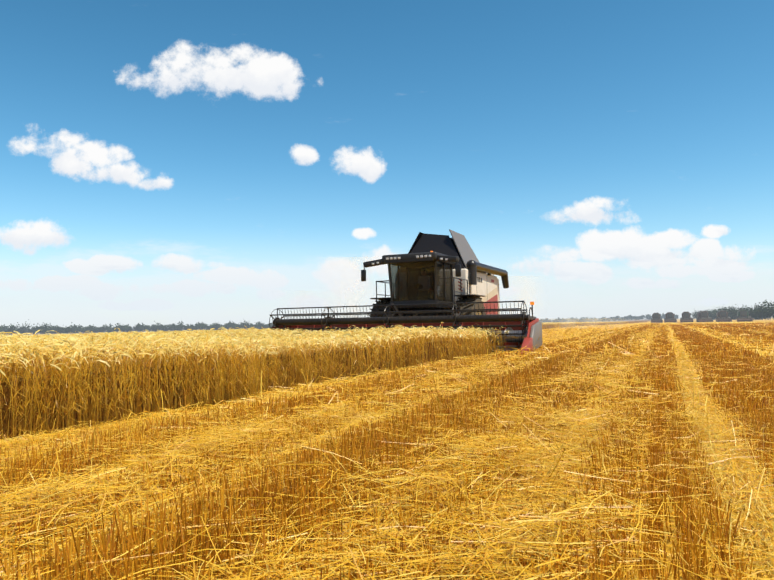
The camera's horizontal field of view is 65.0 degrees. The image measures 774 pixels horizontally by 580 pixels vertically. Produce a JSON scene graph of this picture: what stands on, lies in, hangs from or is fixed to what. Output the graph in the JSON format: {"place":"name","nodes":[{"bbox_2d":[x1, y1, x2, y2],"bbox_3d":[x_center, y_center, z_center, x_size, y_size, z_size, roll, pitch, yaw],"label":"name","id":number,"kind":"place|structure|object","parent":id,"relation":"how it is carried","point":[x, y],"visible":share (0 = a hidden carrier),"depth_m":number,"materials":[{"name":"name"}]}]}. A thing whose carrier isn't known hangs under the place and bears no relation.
{"place":"outdoors","nodes":[
{"label":"outdoors","id":0,"kind":"place"},
{"bbox_2d":[0,319,274,333],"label":"tree line","id":1,"kind":"object","parent":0,"point":[161,327],"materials":[{"name":"plant"}]},
{"bbox_2d":[279,291,339,318],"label":"cloud","id":2,"kind":"structure","parent":0,"point":[305,304],"depth_m":59.85,"materials":[{"name":"white"}]},
{"bbox_2d":[315,257,387,317],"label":"dust cloud","id":3,"kind":"structure","parent":0,"point":[352,286],"depth_m":45.91,"materials":[{"name":"white"}]},
{"bbox_2d":[0,317,773,579],"bbox_3d":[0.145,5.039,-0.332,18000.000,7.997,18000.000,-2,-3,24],"label":"field ground","id":4,"kind":"structure","parent":0,"point":[667,548],"depth_m":3.17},
{"bbox_2d":[0,321,627,440],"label":"standing wheat","id":5,"kind":"object","parent":4,"relation":"on","point":[22,355],"visible":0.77,"depth_m":7.60,"materials":[{"name":"yellow plant"}]},
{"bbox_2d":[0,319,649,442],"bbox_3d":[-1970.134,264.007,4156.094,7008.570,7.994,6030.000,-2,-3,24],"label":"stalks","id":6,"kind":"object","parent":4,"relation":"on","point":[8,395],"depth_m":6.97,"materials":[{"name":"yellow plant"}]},
{"bbox_2d":[0,321,71,334],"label":"tree line","id":7,"kind":"object","parent":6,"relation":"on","point":[12,328],"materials":[{"name":"plant"}]},
{"bbox_2d":[0,321,773,579],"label":"chopped straw","id":8,"kind":"object","parent":4,"relation":"on","point":[514,544],"visible":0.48,"depth_m":3.43,"materials":[{"name":"yellow plant"}]},
{"bbox_2d":[0,322,773,579],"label":"stubble","id":9,"kind":"object","parent":4,"relation":"on","point":[371,443],"visible":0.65,"depth_m":3.58,"materials":[{"name":"yellow plant"}]},
{"bbox_2d":[269,229,541,354],"bbox_3d":[1.829,-0.028,24.375,9.657,4.842,11.950,-2,-3,24],"label":"combine harvester","id":10,"kind":"object","parent":4,"relation":"on","point":[436,280],"visible":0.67,"depth_m":22.26,"materials":[{"name":"red paint"}]},
{"bbox_2d":[540,312,678,322],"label":"tree belt","id":11,"kind":"object","parent":4,"relation":"on","point":[630,317],"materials":[{"name":"plant"}]},
{"bbox_2d":[651,313,662,322],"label":"tree","id":12,"kind":"object","parent":4,"relation":"on","point":[655,318],"visible":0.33,"depth_m":314.51,"materials":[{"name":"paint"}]},
{"bbox_2d":[664,312,676,322],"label":"tree","id":13,"kind":"object","parent":4,"relation":"on","point":[669,316],"visible":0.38,"depth_m":303.39,"materials":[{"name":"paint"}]},
{"bbox_2d":[680,312,692,321],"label":"tree","id":14,"kind":"object","parent":4,"relation":"on","point":[686,317],"visible":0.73,"depth_m":293.48,"materials":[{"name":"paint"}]},
{"bbox_2d":[696,311,713,321],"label":"tree","id":15,"kind":"object","parent":4,"relation":"on","point":[702,316],"visible":1,"depth_m":281.58,"materials":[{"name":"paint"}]},
{"bbox_2d":[716,310,731,321],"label":"tree","id":16,"kind":"object","parent":4,"relation":"on","point":[722,315],"visible":1,"depth_m":269.60,"materials":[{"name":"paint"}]},
{"bbox_2d":[691,299,773,319],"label":"trees","id":17,"kind":"object","parent":4,"relation":"on","point":[760,311],"materials":[{"name":"plant"}]},
{"bbox_2d":[736,309,752,321],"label":"tree","id":18,"kind":"object","parent":4,"relation":"on","point":[743,315],"visible":1,"depth_m":255.62,"materials":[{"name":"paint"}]},
{"bbox_2d":[0,0,773,328],"label":"sky","id":19,"kind":"structure","parent":0,"point":[164,162],"materials":[{"name":"blue"}]},
{"bbox_2d":[500,276,549,324],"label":"dust cloud","id":20,"kind":"structure","parent":0,"point":[526,293],"depth_m":40.05,"materials":[{"name":"white"}]},
{"bbox_2d":[540,318,646,328],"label":"tree line","id":21,"kind":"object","parent":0,"point":[585,324],"depth_m":75.22,"materials":[{"name":"green plant"}]}
]}

